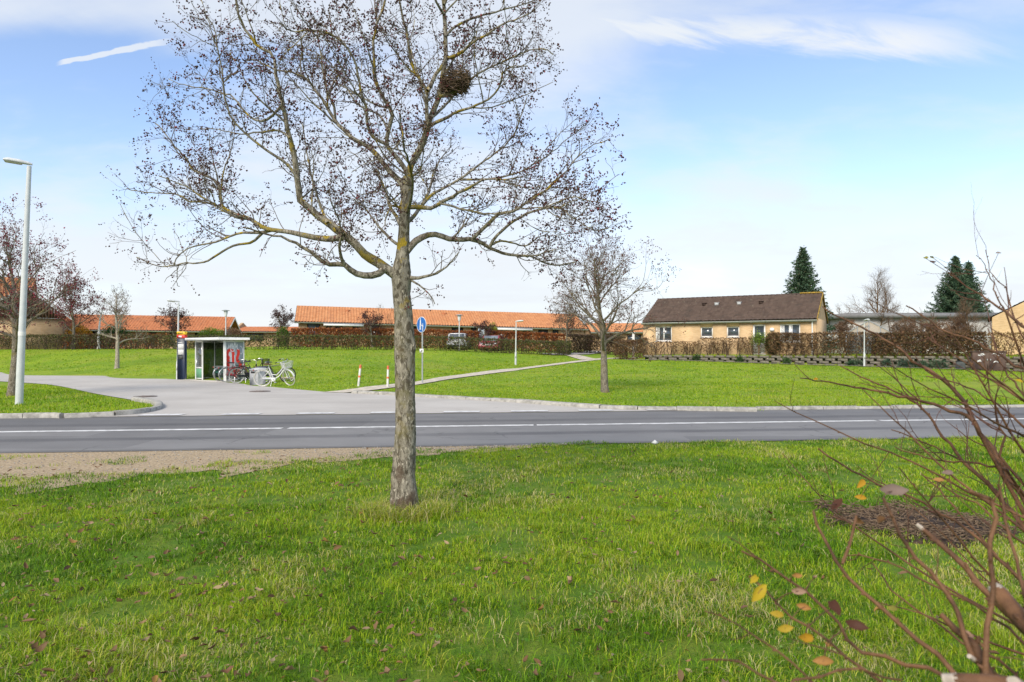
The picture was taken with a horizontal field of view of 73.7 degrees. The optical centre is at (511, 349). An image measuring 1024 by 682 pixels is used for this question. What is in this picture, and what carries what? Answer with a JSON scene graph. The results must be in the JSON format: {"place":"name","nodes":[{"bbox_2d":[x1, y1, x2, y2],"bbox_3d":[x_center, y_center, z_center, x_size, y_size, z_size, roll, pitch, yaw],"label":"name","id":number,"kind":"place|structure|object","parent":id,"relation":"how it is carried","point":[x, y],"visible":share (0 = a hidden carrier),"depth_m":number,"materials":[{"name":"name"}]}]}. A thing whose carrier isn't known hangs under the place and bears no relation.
{"place":"outdoors","nodes":[
{"label":"outdoors","id":0,"kind":"place"},
{"bbox_2d":[0,372,684,416],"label":"side road","id":1,"kind":"structure","parent":0,"point":[188,397],"depth_m":21.10,"materials":[{"name":"grey asphalt"}]},
{"bbox_2d":[182,379,237,381],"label":"shelter paving","id":2,"kind":"structure","parent":1,"relation":"on","point":[204,380],"depth_m":34.19,"materials":[{"name":"concrete"}]},
{"bbox_2d":[185,337,249,380],"bbox_3d":[-15.006,0.492,34.692,3.830,2.215,1.600,0,0,42],"label":"bus shelter","id":3,"kind":"object","parent":2,"relation":"on","point":[212,352],"visible":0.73,"depth_m":35.18,"materials":[{"name":"metal"}]},
{"bbox_2d":[218,359,251,381],"bbox_3d":[-13.414,1.032,33.314,0.614,1.125,1.797,7,5,44],"label":"bicycle","id":4,"kind":"object","parent":2,"relation":"on","point":[233,373],"visible":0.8,"depth_m":33.11,"materials":[{"name":"metal"}]},
{"bbox_2d":[0,346,1023,681],"bbox_3d":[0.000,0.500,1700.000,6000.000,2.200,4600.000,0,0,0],"label":"ground","id":5,"kind":"structure","parent":0,"point":[462,524],"depth_m":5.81,"materials":[{"name":"green plant"}]},
{"bbox_2d":[3,157,32,404],"bbox_3d":[-14.348,-1.917,19.849,0.697,7.241,0.312,0,0,-23],"label":"street lamp","id":6,"kind":"object","parent":5,"relation":"on","point":[19,387],"visible":0.88,"depth_m":19.84,"materials":[{"name":"grey metal"}]},
{"bbox_2d":[0,277,71,348],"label":"gable house","id":7,"kind":"structure","parent":5,"relation":"on","point":[41,326],"depth_m":62.12,"materials":[{"name":"brick"}]},
{"bbox_2d":[0,193,102,395],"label":"lawn tree","id":8,"kind":"object","parent":5,"relation":"on","point":[14,299],"visible":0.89,"depth_m":23.64,"materials":[{"name":"brown plant"}]},
{"bbox_2d":[64,324,91,346],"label":"garden bush","id":9,"kind":"object","parent":5,"relation":"on","point":[79,329],"visible":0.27,"depth_m":63.79,"materials":[{"name":"brown plant"}]},
{"bbox_2d":[50,262,107,348],"bbox_3d":[-37.944,-3.754,59.748,4.415,7.679,5.572,0,0,-39],"label":"red tree","id":10,"kind":"object","parent":5,"relation":"on","point":[73,302],"visible":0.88,"depth_m":59.65,"materials":[{"name":"brown plant"}]},
{"bbox_2d":[0,397,162,417],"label":"kerb","id":11,"kind":"structure","parent":5,"relation":"on","point":[157,404],"depth_m":16.04,"materials":[{"name":"concrete"}]},
{"bbox_2d":[0,333,165,349],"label":"sparse hedge","id":12,"kind":"object","parent":5,"relation":"on","point":[76,339],"visible":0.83,"depth_m":58.63,"materials":[{"name":"brown plant"}]},
{"bbox_2d":[97,305,102,348],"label":"birch tree","id":13,"kind":"object","parent":5,"relation":"on","point":[99,325],"visible":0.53,"depth_m":61.05,"materials":[{"name":"white plant"}]},
{"bbox_2d":[100,324,129,348],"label":"garden bush","id":14,"kind":"object","parent":5,"relation":"on","point":[114,330],"visible":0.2,"depth_m":64.71,"materials":[{"name":"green plant"}]},
{"bbox_2d":[60,333,170,348],"bbox_3d":[-35.649,-0.721,61.541,10.767,1.655,1.453,0,0,9],"label":"beech hedge","id":15,"kind":"object","parent":5,"relation":"on","point":[89,334],"visible":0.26,"depth_m":61.16,"materials":[{"name":"brown plant"}]},
{"bbox_2d":[94,285,154,368],"bbox_3d":[-25.289,-1.527,44.402,3.579,5.721,3.206,0,0,0],"label":"lawn tree","id":16,"kind":"object","parent":5,"relation":"on","point":[118,317],"visible":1,"depth_m":44.11,"materials":[{"name":"brown plant"}]},
{"bbox_2d":[59,314,239,348],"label":"row house","id":17,"kind":"structure","parent":5,"relation":"on","point":[137,322],"depth_m":74.68,"materials":[{"name":"tile"}]},
{"bbox_2d":[167,299,179,378],"bbox_3d":[-17.886,-0.471,36.075,0.614,4.344,0.187,0,0,-26],"label":"street lamp","id":18,"kind":"object","parent":5,"relation":"on","point":[169,300],"visible":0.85,"depth_m":36.11,"materials":[{"name":"grey metal"}]},
{"bbox_2d":[153,303,199,347],"bbox_3d":[-31.269,-2.163,63.192,3.121,4.468,3.493,0,0,18],"label":"garden tree","id":19,"kind":"object","parent":5,"relation":"on","point":[172,316],"visible":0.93,"depth_m":62.75,"materials":[{"name":"brown plant"}]},
{"bbox_2d":[177,331,186,379],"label":"bus stop column","id":20,"kind":"structure","parent":5,"relation":"on","point":[181,356],"depth_m":35.89,"materials":[{"name":"blue metal"}]},
{"bbox_2d":[197,327,223,336],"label":"garden bush","id":21,"kind":"object","parent":5,"relation":"on","point":[213,332],"visible":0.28,"depth_m":65.72,"materials":[{"name":"green plant"}]},
{"bbox_2d":[220,326,243,335],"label":"garden bush","id":22,"kind":"object","parent":5,"relation":"on","point":[229,330],"visible":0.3,"depth_m":66.74,"materials":[{"name":"brown plant"}]},
{"bbox_2d":[228,359,265,382],"bbox_3d":[-12.290,1.010,31.849,1.786,1.139,0.606,0,4,-40],"label":"bicycle","id":23,"kind":"object","parent":5,"relation":"on","point":[243,375],"visible":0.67,"depth_m":31.68,"materials":[{"name":"metal"}]},
{"bbox_2d":[234,358,272,380],"bbox_3d":[-12.747,0.984,33.733,1.797,1.125,0.614,0,5,-24],"label":"bicycle","id":24,"kind":"object","parent":5,"relation":"on","point":[262,361],"visible":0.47,"depth_m":33.64,"materials":[{"name":"metal"}]},
{"bbox_2d":[249,367,265,384],"bbox_3d":[-11.257,1.185,30.200,0.520,0.790,0.520,0,0,20],"label":"litter bin","id":25,"kind":"object","parent":5,"relation":"on","point":[257,377],"visible":0.6,"depth_m":30.02,"materials":[{"name":"metal"}]},
{"bbox_2d":[239,323,297,346],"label":"row house","id":26,"kind":"structure","parent":5,"relation":"on","point":[244,328],"depth_m":86.25,"materials":[{"name":"tile"}]},
{"bbox_2d":[253,359,294,386],"bbox_3d":[-10.060,0.994,28.918,1.750,1.162,0.742,0,5,-6],"label":"bicycle","id":27,"kind":"object","parent":5,"relation":"on","point":[282,372],"visible":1,"depth_m":28.86,"materials":[{"name":"metal"}]},
{"bbox_2d":[256,359,295,381],"bbox_3d":[-10.804,0.965,31.136,1.792,1.132,0.612,0,5,-4],"label":"bicycle","id":28,"kind":"object","parent":5,"relation":"on","point":[267,374],"visible":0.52,"depth_m":31.15,"materials":[{"name":"metal"}]},
{"bbox_2d":[268,304,294,345],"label":"garden tree","id":29,"kind":"object","parent":5,"relation":"on","point":[284,322],"visible":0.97,"depth_m":65.88,"materials":[{"name":"brown plant"}]},
{"bbox_2d":[275,326,289,346],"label":"garden bush","id":30,"kind":"object","parent":5,"relation":"on","point":[281,328],"visible":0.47,"depth_m":63.86,"materials":[{"name":"green plant"}]},
{"bbox_2d":[0,443,597,494],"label":"gravel shoulder","id":31,"kind":"object","parent":5,"relation":"on","point":[51,458],"visible":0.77,"depth_m":9.89},
{"bbox_2d":[0,443,565,475],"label":"pebbles","id":32,"kind":"object","parent":31,"relation":"on","point":[249,456],"visible":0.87,"depth_m":10.33,"materials":[{"name":"beige gravel"}]},
{"bbox_2d":[290,327,393,347],"bbox_3d":[-16.067,-1.096,63.805,10.198,2.092,1.808,0,0,0],"label":"beech hedge","id":33,"kind":"object","parent":5,"relation":"on","point":[325,330],"visible":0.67,"depth_m":63.33,"materials":[{"name":"brown plant"}]},
{"bbox_2d":[357,365,361,385],"bbox_3d":[-6.334,1.151,28.322,0.096,1.040,0.098,6,0,0],"label":"bollard","id":34,"kind":"object","parent":5,"relation":"on","point":[359,374],"visible":0.88,"depth_m":28.28,"materials":[{"name":"white plastic"}]},
{"bbox_2d":[158,333,571,355],"bbox_3d":[-11.880,-0.358,57.667,35.048,2.004,5.083,0,0,-8],"label":"clipped hedge","id":35,"kind":"object","parent":5,"relation":"on","point":[560,346],"visible":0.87,"depth_m":56.56,"materials":[{"name":"brown plant"}]},
{"bbox_2d":[98,0,632,512],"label":"roadside tree","id":36,"kind":"object","parent":5,"relation":"on","point":[404,492],"visible":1,"depth_m":6.63,"materials":[{"name":"grey plant"}]},
{"bbox_2d":[412,117,434,135],"bbox_3d":[-0.849,-2.185,6.704,0.270,0.181,0.203,0,0,0],"label":"nest remnant","id":37,"kind":"object","parent":36,"relation":"attached to","point":[423,126],"visible":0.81,"depth_m":6.68,"materials":[{"name":"brown wood"}]},
{"bbox_2d":[436,64,476,101],"bbox_3d":[-0.562,-2.645,6.790,0.416,0.360,0.389,0,0,-22],"label":"bird nest","id":38,"kind":"object","parent":36,"relation":"on","point":[462,81],"visible":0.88,"depth_m":6.70,"materials":[{"name":"brown wood"}]},
{"bbox_2d":[358,310,384,347],"bbox_3d":[-12.989,-1.925,63.181,2.491,3.721,2.979,0,0,-30],"label":"garden tree","id":39,"kind":"object","parent":5,"relation":"on","point":[370,322],"visible":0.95,"depth_m":63.06,"materials":[{"name":"brown plant"}]},
{"bbox_2d":[376,305,393,339],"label":"garden shrub","id":40,"kind":"object","parent":5,"relation":"on","point":[388,322],"visible":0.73,"depth_m":63.93,"materials":[{"name":"brown plant"}]},
{"bbox_2d":[334,491,471,526],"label":"grass tuft","id":41,"kind":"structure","parent":5,"relation":"on","point":[382,508],"depth_m":6.50,"materials":[{"name":"green plant"}]},
{"bbox_2d":[417,317,425,382],"bbox_3d":[-4.052,0.136,30.786,0.095,3.222,0.710,0,0,-44],"label":"pedestrian sign","id":42,"kind":"object","parent":5,"relation":"on","point":[421,324],"visible":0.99,"depth_m":30.76,"materials":[{"name":"metal"}]},
{"bbox_2d":[414,328,453,347],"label":"beech hedge","id":43,"kind":"object","parent":5,"relation":"on","point":[433,331],"visible":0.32,"depth_m":63.37,"materials":[{"name":"brown plant"}]},
{"bbox_2d":[294,305,588,349],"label":"row house","id":44,"kind":"structure","parent":5,"relation":"on","point":[322,317],"depth_m":75.07,"materials":[{"name":"tile"}]},
{"bbox_2d":[307,323,319,343],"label":"window","id":45,"kind":"structure","parent":44,"relation":"in","point":[309,325],"depth_m":70.77,"materials":[{"name":"black glass"}]},
{"bbox_2d":[447,333,470,349],"bbox_3d":[-4.839,-0.688,62.485,1.960,1.560,4.430,0,0,2],"label":"parked car","id":46,"kind":"object","parent":5,"relation":"on","point":[457,335],"visible":0.3,"depth_m":60.52,"materials":[{"name":"silver metal"}]},
{"bbox_2d":[453,330,479,348],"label":"beech hedge","id":47,"kind":"object","parent":5,"relation":"on","point":[470,332],"visible":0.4,"depth_m":64.38,"materials":[{"name":"brown plant"}]},
{"bbox_2d":[325,358,612,392],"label":"footpath","id":48,"kind":"structure","parent":5,"relation":"on","point":[428,380],"depth_m":35.34,"materials":[{"name":"grey concrete"}]},
{"bbox_2d":[471,320,495,337],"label":"garden tree","id":49,"kind":"object","parent":5,"relation":"on","point":[487,332],"visible":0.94,"depth_m":62.99,"materials":[{"name":"brown plant"}]},
{"bbox_2d":[478,335,503,350],"bbox_3d":[-1.864,-0.566,62.486,1.940,1.500,4.030,0,0,8],"label":"parked car","id":50,"kind":"object","parent":5,"relation":"on","point":[492,336],"visible":0.35,"depth_m":61.58,"materials":[{"name":"red paint"}]},
{"bbox_2d":[0,446,1015,681],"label":"fallen leaves","id":51,"kind":"object","parent":5,"relation":"on","point":[42,646],"visible":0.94,"depth_m":4.26,"materials":[{"name":"brown plant"}]},
{"bbox_2d":[0,348,1023,412],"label":"lawn grass","id":52,"kind":"structure","parent":5,"relation":"on","point":[77,396],"depth_m":28.51,"materials":[{"name":"green plant"}]},
{"bbox_2d":[515,320,523,364],"bbox_3d":[0.506,-0.452,49.470,0.648,3.370,0.182,0,0,11],"label":"street lamp","id":53,"kind":"object","parent":5,"relation":"on","point":[515,341],"visible":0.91,"depth_m":49.48,"materials":[{"name":"silver metal"}]},
{"bbox_2d":[484,330,565,351],"bbox_3d":[1.342,-0.772,64.270,8.093,2.450,1.745,0,0,0],"label":"beech hedge","id":54,"kind":"object","parent":5,"relation":"on","point":[536,335],"visible":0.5,"depth_m":63.86,"materials":[{"name":"brown plant"}]},
{"bbox_2d":[351,390,756,411],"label":"kerb","id":55,"kind":"structure","parent":5,"relation":"on","point":[685,408],"depth_m":18.65,"materials":[{"name":"concrete"}]},
{"bbox_2d":[549,300,588,351],"bbox_3d":[4.750,-2.005,60.439,3.588,5.134,4.783,0,0,35],"label":"garden tree","id":56,"kind":"object","parent":5,"relation":"on","point":[568,329],"visible":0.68,"depth_m":60.45,"materials":[{"name":"brown plant"}]},
{"bbox_2d":[567,354,594,359],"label":"footpath","id":57,"kind":"structure","parent":5,"relation":"on","point":[578,356],"depth_m":56.41,"materials":[{"name":"grey concrete"}]},
{"bbox_2d":[567,333,625,354],"bbox_3d":[7.948,-0.499,64.893,5.924,2.253,2.597,0,0,7],"label":"lane hedge","id":58,"kind":"object","parent":5,"relation":"on","point":[585,347],"visible":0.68,"depth_m":64.64,"materials":[{"name":"brown plant"}]},
{"bbox_2d":[584,323,642,352],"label":"row house","id":59,"kind":"structure","parent":5,"relation":"on","point":[591,331],"depth_m":78.93,"materials":[{"name":"brick"}]},
{"bbox_2d":[544,220,687,392],"bbox_3d":[3.983,-1.533,24.749,5.590,6.414,5.122,0,0,0],"label":"lawn tree","id":60,"kind":"object","parent":5,"relation":"on","point":[599,283],"visible":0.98,"depth_m":24.85,"materials":[{"name":"brown plant"}]},
{"bbox_2d":[612,337,648,359],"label":"garden hedge","id":61,"kind":"object","parent":5,"relation":"on","point":[632,343],"visible":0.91,"depth_m":53.78,"materials":[{"name":"brown plant"}]},
{"bbox_2d":[645,340,700,354],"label":"garden hedge","id":62,"kind":"object","parent":5,"relation":"on","point":[675,346],"visible":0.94,"depth_m":52.19,"materials":[{"name":"brown plant"}]},
{"bbox_2d":[361,390,1014,407],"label":"verge weeds","id":63,"kind":"object","parent":5,"relation":"on","point":[818,405],"visible":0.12,"depth_m":18.56,"materials":[{"name":"green plant"}]},
{"bbox_2d":[698,337,767,354],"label":"garden hedge","id":64,"kind":"object","parent":5,"relation":"on","point":[722,345],"visible":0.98,"depth_m":50.26,"materials":[{"name":"brown plant"}]},
{"bbox_2d":[641,292,828,356],"bbox_3d":[17.767,-1.385,54.240,12.750,5.930,8.537,0,0,30],"label":"brick bungalow","id":65,"kind":"object","parent":5,"relation":"on","point":[739,316],"visible":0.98,"depth_m":51.52,"materials":[{"name":"beige brick"}]},
{"bbox_2d":[655,326,671,341],"bbox_3d":[11.842,-1.192,53.250,1.343,1.207,0.210,0,0,30],"label":"window","id":66,"kind":"structure","parent":65,"relation":"in","point":[668,330],"depth_m":53.24,"materials":[{"name":"white glass"}]},
{"bbox_2d":[701,327,712,337],"bbox_3d":[14.729,-1.290,51.612,0.958,0.823,0.210,0,0,30],"label":"window","id":67,"kind":"structure","parent":65,"relation":"in","point":[705,331],"depth_m":51.64,"materials":[{"name":"white glass"}]},
{"bbox_2d":[727,326,739,337],"bbox_3d":[16.407,-1.294,50.662,0.962,0.828,0.210,0,0,30],"label":"window","id":68,"kind":"structure","parent":65,"relation":"in","point":[732,331],"depth_m":50.70,"materials":[{"name":"white glass"}]},
{"bbox_2d":[753,324,765,354],"bbox_3d":[18.022,-0.723,49.750,0.929,2.206,0.220,0,0,30],"label":"door","id":69,"kind":"structure","parent":65,"relation":"in","point":[761,327],"depth_m":49.76,"materials":[{"name":"white glass"}]},
{"bbox_2d":[780,324,799,342],"bbox_3d":[19.846,-1.161,48.711,1.403,1.327,0.210,0,0,30],"label":"window","id":70,"kind":"structure","parent":65,"relation":"in","point":[792,328],"depth_m":48.72,"materials":[{"name":"clear glass"}]},
{"bbox_2d":[749,330,775,355],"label":"garden bush","id":71,"kind":"object","parent":5,"relation":"on","point":[757,337],"visible":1,"depth_m":48.93,"materials":[{"name":"green plant"}]},
{"bbox_2d":[765,331,779,354],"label":"conifer bush","id":72,"kind":"object","parent":5,"relation":"on","point":[766,343],"visible":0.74,"depth_m":48.90,"materials":[{"name":"green plant"}]},
{"bbox_2d":[781,246,839,347],"bbox_3d":[26.384,-4.525,62.011,6.881,9.810,6.471,0,0,0],"label":"spruce tree","id":73,"kind":"object","parent":5,"relation":"on","point":[802,280],"visible":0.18,"depth_m":61.62,"materials":[{"name":"green plant"}]},
{"bbox_2d":[766,331,871,356],"bbox_3d":[21.177,-0.224,47.295,6.858,2.164,1.916,0,0,29],"label":"garden hedge","id":74,"kind":"object","parent":5,"relation":"on","point":[822,342],"visible":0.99,"depth_m":47.25,"materials":[{"name":"brown plant"}]},
{"bbox_2d":[629,359,1019,370],"bbox_3d":[23.509,1.069,44.848,33.192,0.612,0.920,0,0,29],"label":"flower bed","id":75,"kind":"object","parent":5,"relation":"on","point":[787,363],"visible":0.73,"depth_m":47.58,"materials":[{"name":"soil"}]},
{"bbox_2d":[880,358,892,366],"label":"bed plant","id":76,"kind":"object","parent":75,"relation":"on","point":[885,361],"visible":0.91,"depth_m":44.44,"materials":[{"name":"green plant"}]},
{"bbox_2d":[893,358,907,367],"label":"bed plant","id":77,"kind":"object","parent":75,"relation":"on","point":[899,362],"visible":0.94,"depth_m":44.03,"materials":[{"name":"green plant"}]},
{"bbox_2d":[927,358,942,368],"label":"bed plant","id":78,"kind":"object","parent":75,"relation":"on","point":[932,364],"visible":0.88,"depth_m":43.15,"materials":[{"name":"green plant"}]},
{"bbox_2d":[933,358,953,367],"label":"bed plant","id":79,"kind":"object","parent":75,"relation":"on","point":[945,365],"visible":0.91,"depth_m":42.93,"materials":[{"name":"green plant"}]},
{"bbox_2d":[956,361,965,369],"bbox_3d":[27.726,0.971,42.200,0.520,0.550,0.360,0,0,29],"label":"utility cabinet","id":80,"kind":"object","parent":75,"relation":"on","point":[961,363],"visible":0.6,"depth_m":42.07,"materials":[{"name":"grey metal"}]},
{"bbox_2d":[970,351,1006,370],"bbox_3d":[28.793,0.685,41.274,1.800,1.184,0.740,0,0,29],"label":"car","id":81,"kind":"object","parent":75,"relation":"on","point":[989,357],"visible":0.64,"depth_m":41.00,"materials":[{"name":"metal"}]},
{"bbox_2d":[644,355,1023,370],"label":"planter wall","id":82,"kind":"structure","parent":5,"relation":"on","point":[840,360],"depth_m":46.31,"materials":[{"name":"concrete"}]},
{"bbox_2d":[829,318,856,353],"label":"bare shrub","id":83,"kind":"object","parent":5,"relation":"on","point":[842,328],"visible":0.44,"depth_m":59.79,"materials":[{"name":"brown plant"}]},
{"bbox_2d":[701,186,1023,681],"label":"garden shrub","id":84,"kind":"object","parent":5,"relation":"on","point":[999,596],"visible":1,"depth_m":1.46,"materials":[{"name":"brown plant"}]},
{"bbox_2d":[863,319,869,366],"bbox_3d":[23.036,-0.382,44.380,0.171,3.222,0.563,0,0,-6],"label":"street lamp","id":85,"kind":"object","parent":5,"relation":"on","point":[864,344],"visible":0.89,"depth_m":44.56,"materials":[{"name":"silver metal"}]},
{"bbox_2d":[840,265,893,325],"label":"bare tree","id":86,"kind":"object","parent":5,"relation":"on","point":[877,295],"visible":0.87,"depth_m":66.25,"materials":[{"name":"grey plant"}]},
{"bbox_2d":[846,320,892,354],"bbox_3d":[27.141,-0.896,51.918,3.090,2.551,3.300,0,0,28],"label":"greenhouse","id":87,"kind":"object","parent":5,"relation":"on","point":[872,326],"visible":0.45,"depth_m":50.56,"materials":[{"name":"glass"}]},
{"bbox_2d":[870,275,908,312],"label":"bare tree","id":88,"kind":"object","parent":5,"relation":"on","point":[886,294],"visible":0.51,"depth_m":68.86,"materials":[{"name":"grey plant"}]},
{"bbox_2d":[756,404,1023,409],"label":"kerb","id":89,"kind":"structure","parent":5,"relation":"on","point":[851,407],"depth_m":18.24,"materials":[{"name":"concrete"}]},
{"bbox_2d":[886,317,921,353],"bbox_3d":[33.795,-1.210,58.989,2.674,3.397,2.975,0,0,-27],"label":"bare shrub","id":90,"kind":"object","parent":5,"relation":"on","point":[904,327],"visible":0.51,"depth_m":58.69,"materials":[{"name":"brown plant"}]},
{"bbox_2d":[800,493,1021,551],"bbox_3d":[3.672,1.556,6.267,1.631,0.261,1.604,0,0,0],"label":"wood chips","id":91,"kind":"object","parent":5,"relation":"on","point":[971,519],"visible":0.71,"depth_m":6.21,"materials":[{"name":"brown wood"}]},
{"bbox_2d":[827,313,996,352],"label":"flat roofed house","id":92,"kind":"structure","parent":5,"relation":"on","point":[861,317],"depth_m":65.53,"materials":[{"name":"metal"}]},
{"bbox_2d":[914,309,937,350],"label":"bare tree","id":93,"kind":"object","parent":5,"relation":"on","point":[923,319],"visible":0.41,"depth_m":59.72,"materials":[{"name":"brown plant"}]},
{"bbox_2d":[868,330,987,356],"bbox_3d":[26.851,-0.100,44.508,6.969,2.282,1.511,0,0,29],"label":"garden hedge","id":94,"kind":"object","parent":5,"relation":"on","point":[927,344],"visible":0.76,"depth_m":44.20,"materials":[{"name":"brown plant"}]},
{"bbox_2d":[920,319,953,349],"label":"bare shrub","id":95,"kind":"object","parent":5,"relation":"on","point":[939,324],"visible":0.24,"depth_m":56.98,"materials":[{"name":"brown plant"}]},
{"bbox_2d":[923,256,990,312],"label":"spruce tree","id":96,"kind":"object","parent":5,"relation":"on","point":[948,301],"visible":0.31,"depth_m":75.49,"materials":[{"name":"green plant"}]},
{"bbox_2d":[945,313,975,351],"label":"bare shrub","id":97,"kind":"object","parent":5,"relation":"on","point":[955,322],"visible":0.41,"depth_m":57.84,"materials":[{"name":"brown plant"}]},
{"bbox_2d":[953,297,990,342],"bbox_3d":[39.052,-2.216,57.947,3.618,5.440,2.934,0,0,0],"label":"bare tree","id":98,"kind":"object","parent":5,"relation":"on","point":[966,313],"visible":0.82,"depth_m":57.63,"materials":[{"name":"brown plant"}]},
{"bbox_2d":[963,260,993,312],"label":"spruce tree","id":99,"kind":"object","parent":5,"relation":"on","point":[968,265],"visible":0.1,"depth_m":77.53,"materials":[{"name":"green plant"}]},
{"bbox_2d":[983,331,1023,357],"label":"garden hedge","id":100,"kind":"object","parent":5,"relation":"on","point":[1000,343],"visible":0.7,"depth_m":42.32,"materials":[{"name":"brown plant"}]},
{"bbox_2d":[988,301,1023,354],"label":"brick house","id":101,"kind":"structure","parent":5,"relation":"on","point":[999,322],"depth_m":51.46,"materials":[{"name":"beige brick"}]},
{"bbox_2d":[0,407,1023,452],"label":"road","id":102,"kind":"structure","parent":0,"point":[283,437],"depth_m":13.54,"materials":[{"name":"grey asphalt"}]},
{"bbox_2d":[0,409,1023,431],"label":"road markings","id":103,"kind":"object","parent":102,"relation":"on","point":[464,425],"visible":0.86,"depth_m":14.58,"materials":[{"name":"paint"}]},
{"bbox_2d":[0,0,1023,326],"label":"sky","id":104,"kind":"structure","parent":0,"point":[856,134],"materials":[{"name":"blue"}]},
{"bbox_2d":[543,350,600,354],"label":"lane","id":105,"kind":"structure","parent":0,"point":[573,353],"depth_m":62.51,"materials":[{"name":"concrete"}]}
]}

